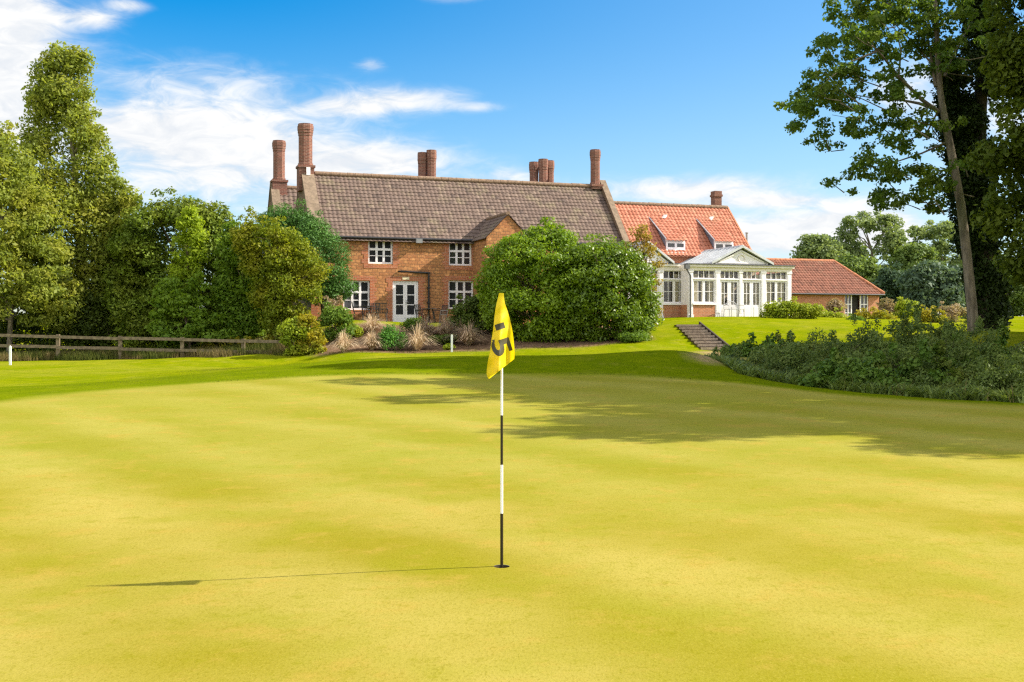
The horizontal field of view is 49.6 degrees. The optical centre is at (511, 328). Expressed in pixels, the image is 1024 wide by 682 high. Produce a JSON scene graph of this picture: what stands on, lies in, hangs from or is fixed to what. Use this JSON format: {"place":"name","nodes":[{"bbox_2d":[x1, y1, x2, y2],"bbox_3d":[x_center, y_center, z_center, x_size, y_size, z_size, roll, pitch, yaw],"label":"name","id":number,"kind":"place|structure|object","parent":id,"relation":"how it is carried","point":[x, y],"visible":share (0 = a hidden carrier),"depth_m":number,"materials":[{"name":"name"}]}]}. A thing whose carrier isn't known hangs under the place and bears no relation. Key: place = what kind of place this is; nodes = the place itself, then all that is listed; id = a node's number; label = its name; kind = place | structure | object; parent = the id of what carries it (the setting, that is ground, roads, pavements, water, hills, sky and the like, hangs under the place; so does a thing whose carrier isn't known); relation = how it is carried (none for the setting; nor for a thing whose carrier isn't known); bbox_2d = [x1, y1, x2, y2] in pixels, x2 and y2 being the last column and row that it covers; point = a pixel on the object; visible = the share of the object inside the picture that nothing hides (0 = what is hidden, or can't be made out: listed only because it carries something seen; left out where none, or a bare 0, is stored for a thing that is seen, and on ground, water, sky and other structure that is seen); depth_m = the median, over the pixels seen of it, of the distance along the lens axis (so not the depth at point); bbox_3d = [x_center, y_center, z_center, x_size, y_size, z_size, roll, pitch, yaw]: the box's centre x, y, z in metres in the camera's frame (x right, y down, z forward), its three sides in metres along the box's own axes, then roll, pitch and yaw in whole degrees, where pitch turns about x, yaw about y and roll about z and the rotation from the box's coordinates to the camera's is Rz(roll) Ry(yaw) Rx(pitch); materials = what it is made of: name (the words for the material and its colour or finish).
{"place":"outdoors","nodes":[
{"label":"outdoors","id":0,"kind":"place"},
{"bbox_2d":[355,312,391,332],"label":"ornamental grass","id":1,"kind":"object","parent":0,"point":[372,324],"depth_m":50.52,"materials":[{"name":"beige plant"}]},
{"bbox_2d":[403,313,439,335],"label":"ornamental grass","id":2,"kind":"object","parent":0,"point":[426,328],"depth_m":50.19,"materials":[{"name":"beige plant"}]},
{"bbox_2d":[425,310,458,334],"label":"ornamental grass","id":3,"kind":"object","parent":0,"point":[443,328],"depth_m":49.91,"materials":[{"name":"beige plant"}]},
{"bbox_2d":[448,319,491,345],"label":"ornamental grass","id":4,"kind":"object","parent":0,"point":[467,337],"depth_m":48.01,"materials":[{"name":"beige plant"}]},
{"bbox_2d":[0,374,1023,681],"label":"putting green","id":5,"kind":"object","parent":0,"point":[322,528],"visible":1,"depth_m":8.73,"materials":[{"name":"plant"}]},
{"bbox_2d":[487,293,514,567],"bbox_3d":[-0.066,0.702,7.434,0.169,1.876,0.126,0,0,-37],"label":"flagstick","id":6,"kind":"object","parent":5,"relation":"on","point":[502,353],"visible":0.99,"depth_m":7.43,"materials":[{"name":"yellow fabric"}]},
{"bbox_2d":[0,316,1023,405],"bbox_3d":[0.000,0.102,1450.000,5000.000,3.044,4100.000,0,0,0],"label":"lawn","id":7,"kind":"structure","parent":0,"point":[19,380],"depth_m":31.88,"materials":[{"name":"green plant"}]},
{"bbox_2d":[0,120,88,352],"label":"willow tree","id":8,"kind":"object","parent":7,"relation":"on","point":[20,196],"visible":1,"depth_m":50.33,"materials":[{"name":"green plant"}]},
{"bbox_2d":[6,40,123,344],"bbox_3d":[-21.667,-6.616,54.050,6.720,14.903,5.198,0,0,0],"label":"poplar tree","id":9,"kind":"object","parent":7,"relation":"on","point":[48,96],"visible":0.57,"depth_m":53.32,"materials":[{"name":"green plant"}]},
{"bbox_2d":[0,276,130,353],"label":"hazel thicket","id":10,"kind":"object","parent":7,"relation":"on","point":[82,325],"visible":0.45,"depth_m":52.82,"materials":[{"name":"green plant"}]},
{"bbox_2d":[89,175,144,346],"bbox_3d":[-19.058,-2.869,53.488,2.745,9.084,2.001,0,0,0],"label":"weeping sapling","id":11,"kind":"object","parent":7,"relation":"on","point":[123,200],"visible":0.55,"depth_m":53.14,"materials":[{"name":"green plant"}]},
{"bbox_2d":[88,216,164,347],"bbox_3d":[-18.732,-2.275,54.299,4.099,7.834,2.721,0,0,0],"label":"evergreen tree","id":12,"kind":"object","parent":7,"relation":"on","point":[142,273],"visible":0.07,"depth_m":53.57,"materials":[{"name":"green plant"}]},
{"bbox_2d":[0,334,290,358],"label":"rail fence","id":13,"kind":"object","parent":7,"relation":"on","point":[58,347],"visible":0.77,"depth_m":48.48,"materials":[{"name":"brown wood"}]},
{"bbox_2d":[0,326,326,360],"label":"long grass","id":14,"kind":"structure","parent":7,"relation":"on","point":[99,354],"depth_m":48.36,"materials":[{"name":"green plant"}]},
{"bbox_2d":[96,186,248,335],"bbox_3d":[-15.820,-2.585,53.104,7.988,8.378,5.675,0,0,0],"label":"evergreen tree","id":15,"kind":"object","parent":7,"relation":"on","point":[125,249],"visible":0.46,"depth_m":52.12,"materials":[{"name":"green plant"}]},
{"bbox_2d":[144,270,235,348],"bbox_3d":[-14.325,-0.533,49.537,4.265,4.144,1.950,0,0,0],"label":"maple sapling","id":16,"kind":"object","parent":7,"relation":"on","point":[172,300],"visible":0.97,"depth_m":49.32,"materials":[{"name":"green plant"}]},
{"bbox_2d":[167,205,212,348],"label":"lime tree","id":17,"kind":"object","parent":7,"relation":"on","point":[189,220],"visible":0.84,"depth_m":50.22,"materials":[{"name":"green plant"}]},
{"bbox_2d":[108,303,276,351],"bbox_3d":[-14.313,0.173,51.992,9.171,2.943,3.127,0,0,0],"label":"elder thicket","id":18,"kind":"object","parent":7,"relation":"on","point":[139,343],"visible":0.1,"depth_m":51.55,"materials":[{"name":"green plant"}]},
{"bbox_2d":[206,219,274,344],"bbox_3d":[-12.270,-1.855,50.612,3.377,6.225,2.173,0,0,0],"label":"field maple","id":19,"kind":"object","parent":7,"relation":"on","point":[242,315],"visible":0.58,"depth_m":50.22,"materials":[{"name":"green plant"}]},
{"bbox_2d":[199,334,281,348],"bbox_3d":[-11.660,0.828,49.507,4.754,1.224,0.880,0,0,0],"label":"bramble skirt","id":20,"kind":"object","parent":7,"relation":"on","point":[271,337],"visible":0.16,"depth_m":49.40,"materials":[{"name":"green plant"}]},
{"bbox_2d":[228,206,333,339],"bbox_3d":[-10.342,-2.198,49.686,4.780,6.609,2.547,0,0,0],"label":"hawthorn tree","id":21,"kind":"object","parent":7,"relation":"on","point":[291,288],"visible":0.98,"depth_m":49.26,"materials":[{"name":"green plant"}]},
{"bbox_2d":[276,316,311,356],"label":"leafy shrub","id":22,"kind":"object","parent":7,"relation":"on","point":[289,328],"visible":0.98,"depth_m":47.34,"materials":[{"name":"green plant"}]},
{"bbox_2d":[257,198,359,325],"bbox_3d":[-9.727,-2.988,52.493,5.096,6.371,3.163,0,0,0],"label":"cypress tree","id":23,"kind":"object","parent":7,"relation":"on","point":[310,227],"visible":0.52,"depth_m":52.13,"materials":[{"name":"green plant"}]},
{"bbox_2d":[414,304,428,321],"bbox_3d":[-4.501,-0.714,55.263,0.585,0.946,0.555,0,0,-38],"label":"garden chair","id":24,"kind":"object","parent":7,"relation":"on","point":[418,310],"visible":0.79,"depth_m":55.22,"materials":[{"name":"metal"}]},
{"bbox_2d":[433,305,448,322],"bbox_3d":[-3.512,-0.677,54.904,0.585,0.946,0.555,0,0,-41],"label":"garden chair","id":25,"kind":"object","parent":7,"relation":"on","point":[445,308],"visible":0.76,"depth_m":54.92,"materials":[{"name":"metal"}]},
{"bbox_2d":[266,123,628,331],"bbox_3d":[-3.830,-4.844,61.869,17.886,11.689,14.744,0,0,-20],"label":"farmhouse","id":26,"kind":"object","parent":7,"relation":"on","point":[424,237],"visible":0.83,"depth_m":57.07,"materials":[{"name":"brick"}]},
{"bbox_2d":[343,280,368,309],"bbox_3d":[-7.756,-1.612,55.189,1.469,1.522,0.185,0,0,-20],"label":"window","id":27,"kind":"structure","parent":26,"relation":"in","point":[362,297],"depth_m":55.27,"materials":[{"name":"white paint"}]},
{"bbox_2d":[368,241,391,263],"bbox_3d":[-6.605,-3.797,55.597,1.381,1.268,0.185,0,0,-19],"label":"window","id":28,"kind":"structure","parent":26,"relation":"in","point":[378,252],"depth_m":55.63,"materials":[{"name":"white paint"}]},
{"bbox_2d":[394,283,404,321],"bbox_3d":[-5.678,-1.285,55.939,0.574,1.996,0.050,0,0,-19],"label":"door","id":29,"kind":"structure","parent":26,"relation":"in","point":[399,288],"depth_m":55.93,"materials":[{"name":"white paint"}]},
{"bbox_2d":[405,283,415,320],"bbox_3d":[-5.117,-1.285,56.112,0.574,1.996,0.100,0,0,-19],"label":"door","id":30,"kind":"structure","parent":26,"relation":"in","point":[410,288],"depth_m":56.12,"materials":[{"name":"white paint"}]},
{"bbox_2d":[449,243,470,265],"bbox_3d":[-2.681,-3.799,56.986,1.353,1.285,0.185,0,0,-20],"label":"window","id":31,"kind":"structure","parent":26,"relation":"in","point":[459,254],"depth_m":57.03,"materials":[{"name":"white paint"}]},
{"bbox_2d":[448,280,472,308],"bbox_3d":[-2.646,-1.688,57.000,1.468,1.526,0.185,0,0,-19],"label":"window","id":32,"kind":"structure","parent":26,"relation":"in","point":[455,287],"depth_m":56.97,"materials":[{"name":"white paint"}]},
{"bbox_2d":[309,340,648,354],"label":"edge grass","id":33,"kind":"structure","parent":7,"relation":"on","point":[459,350],"depth_m":46.76,"materials":[{"name":"green plant"}]},
{"bbox_2d":[308,323,650,355],"bbox_3d":[-1.631,0.472,50.590,16.168,1.413,8.465,0,0,-7],"label":"flower bed","id":34,"kind":"object","parent":7,"relation":"on","point":[484,344],"visible":0.27,"depth_m":48.05,"materials":[{"name":"soil"},{"name":"leaf"},{"name":"dry grass"}]},
{"bbox_2d":[292,313,328,354],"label":"dogwood shrub","id":35,"kind":"object","parent":34,"relation":"on","point":[316,339],"visible":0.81,"depth_m":47.35,"materials":[{"name":"yellow plant"}]},
{"bbox_2d":[322,295,343,326],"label":"heather shrub","id":36,"kind":"object","parent":34,"relation":"on","point":[332,303],"visible":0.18,"depth_m":50.32,"materials":[{"name":"beige plant"}]},
{"bbox_2d":[316,301,357,341],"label":"round shrub","id":37,"kind":"object","parent":34,"relation":"on","point":[339,316],"visible":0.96,"depth_m":49.08,"materials":[{"name":"green plant"}]},
{"bbox_2d":[324,329,359,351],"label":"ornamental grass","id":38,"kind":"object","parent":34,"relation":"on","point":[343,343],"depth_m":46.15,"materials":[{"name":"beige plant"}]},
{"bbox_2d":[341,324,363,337],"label":"green shrub","id":39,"kind":"object","parent":34,"relation":"on","point":[358,331],"visible":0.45,"depth_m":49.77,"materials":[{"name":"green plant"}]},
{"bbox_2d":[355,328,384,349],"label":"ornamental grass","id":40,"kind":"object","parent":34,"relation":"on","point":[371,342],"depth_m":46.72,"materials":[{"name":"beige plant"}]},
{"bbox_2d":[377,323,407,349],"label":"emerald shrub","id":41,"kind":"object","parent":34,"relation":"on","point":[389,337],"visible":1,"depth_m":46.87,"materials":[{"name":"green plant"}]},
{"bbox_2d":[399,316,423,333],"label":"green shrub","id":42,"kind":"object","parent":34,"relation":"on","point":[407,323],"visible":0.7,"depth_m":50.53,"materials":[{"name":"green plant"}]},
{"bbox_2d":[395,321,438,350],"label":"ornamental grass","id":43,"kind":"object","parent":34,"relation":"on","point":[416,342],"depth_m":47.16,"materials":[{"name":"beige plant"}]},
{"bbox_2d":[427,333,460,343],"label":"green shrub","id":44,"kind":"object","parent":34,"relation":"on","point":[444,339],"visible":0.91,"depth_m":48.31,"materials":[{"name":"green plant"}]},
{"bbox_2d":[446,293,492,333],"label":"laurel shrub","id":45,"kind":"object","parent":34,"relation":"on","point":[468,312],"visible":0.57,"depth_m":50.84,"materials":[{"name":"green plant"}]},
{"bbox_2d":[469,216,604,342],"bbox_3d":[1.372,-2.044,49.492,6.729,5.942,4.576,0,0,0],"label":"camellia bush","id":46,"kind":"object","parent":34,"relation":"on","point":[524,269],"visible":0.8,"depth_m":48.56,"materials":[{"name":"green plant"}]},
{"bbox_2d":[546,233,663,342],"bbox_3d":[4.037,-1.574,49.015,5.070,5.349,3.824,0,0,-25],"label":"camellia bush","id":47,"kind":"object","parent":34,"relation":"on","point":[619,266],"visible":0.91,"depth_m":48.16,"materials":[{"name":"green plant"}]},
{"bbox_2d":[615,329,651,341],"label":"green shrub","id":48,"kind":"object","parent":34,"relation":"on","point":[634,336],"visible":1,"depth_m":47.52,"materials":[{"name":"green plant"}]},
{"bbox_2d":[625,223,667,326],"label":"wispy tree","id":49,"kind":"object","parent":34,"relation":"on","point":[642,236],"visible":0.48,"depth_m":49.49,"materials":[{"name":"green plant"}]},
{"bbox_2d":[614,191,751,263],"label":"red roofed wing","id":50,"kind":"structure","parent":7,"relation":"on","point":[680,233],"depth_m":67.35,"materials":[{"name":"tile"}]},
{"bbox_2d":[675,322,728,350],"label":"garden steps","id":51,"kind":"structure","parent":7,"relation":"on","point":[700,337],"depth_m":49.91,"materials":[{"name":"grey stone"}]},
{"bbox_2d":[629,241,795,317],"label":"orangery","id":52,"kind":"structure","parent":7,"relation":"on","point":[701,285],"depth_m":62.29,"materials":[{"name":"white paint"}]},
{"bbox_2d":[663,280,673,302],"bbox_3d":[8.720,-2.043,61.997,0.686,1.293,0.060,0,0,-20],"label":"window","id":53,"kind":"structure","parent":52,"relation":"in","point":[672,291],"depth_m":62.06,"materials":[{"name":"white paint"}]},
{"bbox_2d":[693,280,703,302],"bbox_3d":[10.316,-2.043,61.554,0.696,1.293,0.060,0,0,-20],"label":"window","id":54,"kind":"structure","parent":52,"relation":"in","point":[702,291],"depth_m":61.61,"materials":[{"name":"white paint"}]},
{"bbox_2d":[704,280,714,302],"bbox_3d":[10.984,-2.043,61.794,0.696,1.293,0.060,0,0,-19],"label":"window","id":55,"kind":"structure","parent":52,"relation":"in","point":[713,291],"depth_m":61.85,"materials":[{"name":"white paint"}]},
{"bbox_2d":[720,280,728,316],"bbox_3d":[11.891,-1.345,62.088,0.602,2.690,0.110,0,0,-19],"label":"door","id":56,"kind":"structure","parent":52,"relation":"in","point":[726,312],"depth_m":62.09,"materials":[{"name":"white paint"}]},
{"bbox_2d":[729,280,738,316],"bbox_3d":[12.455,-1.345,62.303,0.602,2.690,0.072,0,0,-20],"label":"door","id":57,"kind":"structure","parent":52,"relation":"in","point":[733,313],"depth_m":62.30,"materials":[{"name":"white paint"}]},
{"bbox_2d":[743,280,750,316],"bbox_3d":[13.229,-1.345,62.580,0.601,2.690,0.072,0,0,-19],"label":"door","id":58,"kind":"structure","parent":52,"relation":"in","point":[747,308],"depth_m":62.56,"materials":[{"name":"white paint"}]},
{"bbox_2d":[751,281,760,316],"bbox_3d":[13.800,-1.345,62.779,0.601,2.690,0.072,0,0,-20],"label":"door","id":59,"kind":"structure","parent":52,"relation":"in","point":[755,309],"depth_m":62.78,"materials":[{"name":"white paint"}]},
{"bbox_2d":[766,281,775,303],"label":"window","id":60,"kind":"structure","parent":52,"relation":"in","point":[770,292],"depth_m":63.09,"materials":[{"name":"white paint"}]},
{"bbox_2d":[776,281,786,302],"bbox_3d":[15.362,-2.043,63.341,0.693,1.293,0.060,0,0,-20],"label":"window","id":61,"kind":"structure","parent":52,"relation":"in","point":[785,292],"depth_m":63.41,"materials":[{"name":"white paint"}]},
{"bbox_2d":[687,350,744,363],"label":"footpath","id":62,"kind":"structure","parent":7,"relation":"on","point":[703,357],"depth_m":30.15,"materials":[{"name":"beige gravel"}]},
{"bbox_2d":[704,344,790,372],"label":"bramble bush","id":63,"kind":"object","parent":7,"relation":"on","point":[753,358],"visible":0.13,"depth_m":32.77,"materials":[{"name":"green plant"}]},
{"bbox_2d":[719,330,819,356],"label":"bramble bush","id":64,"kind":"object","parent":7,"relation":"on","point":[745,347],"visible":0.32,"depth_m":37.62,"materials":[{"name":"green plant"}]},
{"bbox_2d":[759,296,826,318],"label":"box hedge","id":65,"kind":"object","parent":7,"relation":"on","point":[788,309],"visible":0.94,"depth_m":59.14,"materials":[{"name":"green plant"}]},
{"bbox_2d":[755,342,830,375],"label":"bramble bush","id":66,"kind":"object","parent":7,"relation":"on","point":[785,361],"visible":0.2,"depth_m":30.42,"materials":[{"name":"green plant"}]},
{"bbox_2d":[756,327,866,360],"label":"bramble bush","id":67,"kind":"object","parent":7,"relation":"on","point":[791,349],"visible":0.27,"depth_m":34.24,"materials":[{"name":"green plant"}]},
{"bbox_2d":[789,233,848,261],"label":"tree","id":68,"kind":"object","parent":7,"relation":"on","point":[814,246],"visible":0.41,"depth_m":119.17,"materials":[{"name":"green plant"}]},
{"bbox_2d":[756,258,884,315],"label":"brick outbuilding","id":69,"kind":"structure","parent":7,"relation":"on","point":[820,281],"depth_m":79.60,"materials":[{"name":"red tile"}]},
{"bbox_2d":[845,295,851,315],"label":"window","id":70,"kind":"structure","parent":69,"relation":"in","point":[848,298],"depth_m":79.18,"materials":[{"name":"white paint"}]},
{"bbox_2d":[852,295,857,314],"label":"doorway","id":71,"kind":"structure","parent":69,"relation":"in","point":[854,297],"depth_m":79.57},
{"bbox_2d":[859,295,867,311],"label":"window","id":72,"kind":"structure","parent":69,"relation":"in","point":[863,300],"depth_m":79.59,"materials":[{"name":"white paint"}]},
{"bbox_2d":[818,307,847,317],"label":"border shrub","id":73,"kind":"object","parent":7,"relation":"on","point":[832,314],"visible":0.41,"depth_m":67.75,"materials":[{"name":"green plant"}]},
{"bbox_2d":[823,298,847,316],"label":"border shrub","id":74,"kind":"object","parent":7,"relation":"on","point":[834,302],"visible":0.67,"depth_m":71.79,"materials":[{"name":"beige plant"}]},
{"bbox_2d":[779,328,898,373],"bbox_3d":[9.169,0.933,30.674,3.814,1.892,3.037,0,0,0],"label":"bramble bush","id":75,"kind":"object","parent":7,"relation":"on","point":[834,339],"visible":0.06,"depth_m":30.57,"materials":[{"name":"green plant"}]},
{"bbox_2d":[792,346,896,387],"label":"bramble bush","id":76,"kind":"object","parent":7,"relation":"on","point":[835,366],"visible":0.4,"depth_m":26.73,"materials":[{"name":"green plant"}]},
{"bbox_2d":[837,245,882,284],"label":"tree","id":77,"kind":"object","parent":7,"relation":"on","point":[862,267],"visible":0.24,"depth_m":111.14,"materials":[{"name":"green plant"}]},
{"bbox_2d":[809,313,917,361],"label":"bramble bush","id":78,"kind":"object","parent":7,"relation":"on","point":[845,344],"visible":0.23,"depth_m":32.53,"materials":[{"name":"green plant"}]},
{"bbox_2d":[705,354,1023,402],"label":"undergrowth","id":79,"kind":"object","parent":7,"relation":"on","point":[928,391],"visible":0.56,"depth_m":24.39,"materials":[{"name":"green plant"}]},
{"bbox_2d":[831,210,909,267],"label":"tree","id":80,"kind":"object","parent":7,"relation":"on","point":[889,240],"visible":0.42,"depth_m":124.28,"materials":[{"name":"green plant"}]},
{"bbox_2d":[851,306,897,318],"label":"border shrub","id":81,"kind":"object","parent":7,"relation":"on","point":[880,314],"visible":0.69,"depth_m":65.73,"materials":[{"name":"yellow plant"}]},
{"bbox_2d":[773,0,1000,331],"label":"sycamore tree","id":82,"kind":"object","parent":7,"relation":"on","point":[862,40],"visible":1,"depth_m":35.78,"materials":[{"name":"green plant"}]},
{"bbox_2d":[870,261,904,309],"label":"tree","id":83,"kind":"object","parent":7,"relation":"on","point":[885,282],"visible":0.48,"depth_m":107.40,"materials":[{"name":"green plant"}]},
{"bbox_2d":[875,297,899,317],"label":"border shrub","id":84,"kind":"object","parent":7,"relation":"on","point":[889,308],"visible":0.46,"depth_m":69.92,"materials":[{"name":"beige plant"}]},
{"bbox_2d":[842,326,957,374],"bbox_3d":[9.740,0.891,28.457,3.789,1.916,3.039,0,0,0],"label":"bramble bush","id":85,"kind":"object","parent":7,"relation":"on","point":[914,353],"visible":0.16,"depth_m":27.94,"materials":[{"name":"green plant"}]},
{"bbox_2d":[892,296,920,317],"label":"border shrub","id":86,"kind":"object","parent":7,"relation":"on","point":[900,306],"visible":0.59,"depth_m":68.86,"materials":[{"name":"green plant"}]},
{"bbox_2d":[840,300,979,354],"bbox_3d":[11.659,0.277,32.079,4.379,2.159,3.751,0,0,-18],"label":"bramble bush","id":87,"kind":"object","parent":7,"relation":"on","point":[898,331],"visible":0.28,"depth_m":31.86,"materials":[{"name":"green plant"}]},
{"bbox_2d":[886,236,946,270],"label":"tree","id":88,"kind":"object","parent":7,"relation":"on","point":[911,255],"visible":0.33,"depth_m":115.31,"materials":[{"name":"green plant"}]},
{"bbox_2d":[855,337,980,393],"bbox_3d":[9.742,1.010,25.884,3.423,1.655,2.945,0,0,0],"label":"bramble bush","id":89,"kind":"object","parent":7,"relation":"on","point":[905,368],"visible":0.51,"depth_m":25.72,"materials":[{"name":"green plant"}]},
{"bbox_2d":[895,259,965,313],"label":"tree","id":90,"kind":"object","parent":7,"relation":"on","point":[933,283],"visible":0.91,"depth_m":99.05,"materials":[{"name":"green plant"}]},
{"bbox_2d":[918,304,948,322],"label":"border shrub","id":91,"kind":"object","parent":7,"relation":"on","point":[925,315],"visible":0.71,"depth_m":61.78,"materials":[{"name":"yellow plant"}]},
{"bbox_2d":[905,220,962,267],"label":"tree","id":92,"kind":"object","parent":7,"relation":"on","point":[942,231],"visible":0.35,"depth_m":133.76,"materials":[{"name":"green plant"}]},
{"bbox_2d":[876,319,1008,368],"bbox_3d":[11.225,0.740,28.676,4.072,1.956,3.318,0,0,0],"label":"bramble bush","id":93,"kind":"object","parent":7,"relation":"on","point":[955,350],"visible":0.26,"depth_m":28.59,"materials":[{"name":"green plant"}]},
{"bbox_2d":[937,301,966,321],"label":"border shrub","id":94,"kind":"object","parent":7,"relation":"on","point":[955,312],"visible":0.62,"depth_m":63.82,"materials":[{"name":"beige plant"}]},
{"bbox_2d":[946,263,965,306],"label":"tree","id":95,"kind":"object","parent":7,"relation":"on","point":[956,267],"visible":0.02,"depth_m":103.52,"materials":[{"name":"green plant"}]},
{"bbox_2d":[892,313,1023,364],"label":"bramble bush","id":96,"kind":"object","parent":7,"relation":"on","point":[906,342],"visible":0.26,"depth_m":30.90,"materials":[{"name":"green plant"}]},
{"bbox_2d":[900,342,1023,387],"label":"bramble bush","id":97,"kind":"object","parent":7,"relation":"on","point":[926,378],"visible":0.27,"depth_m":25.16,"materials":[{"name":"green plant"}]},
{"bbox_2d":[927,0,1014,330],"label":"ivy clad tree","id":98,"kind":"object","parent":7,"relation":"on","point":[992,288],"visible":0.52,"depth_m":37.61,"materials":[{"name":"green plant"}]},
{"bbox_2d":[923,325,1023,366],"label":"bramble bush","id":99,"kind":"object","parent":7,"relation":"on","point":[1002,338],"visible":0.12,"depth_m":29.00,"materials":[{"name":"green plant"}]},
{"bbox_2d":[936,352,1023,397],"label":"bramble bush","id":100,"kind":"object","parent":7,"relation":"on","point":[995,377],"visible":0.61,"depth_m":23.03,"materials":[{"name":"green plant"}]},
{"bbox_2d":[962,0,1023,287],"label":"oak tree","id":101,"kind":"object","parent":7,"relation":"on","point":[1005,50],"visible":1,"depth_m":31.01,"materials":[{"name":"green plant"}]},
{"bbox_2d":[968,344,1023,369],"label":"bramble bush","id":102,"kind":"object","parent":7,"relation":"on","point":[1004,362],"visible":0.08,"depth_m":26.56,"materials":[{"name":"green plant"}]},
{"bbox_2d":[1001,254,1023,315],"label":"tree","id":103,"kind":"object","parent":7,"relation":"on","point":[1016,298],"visible":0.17,"depth_m":109.08,"materials":[{"name":"green plant"}]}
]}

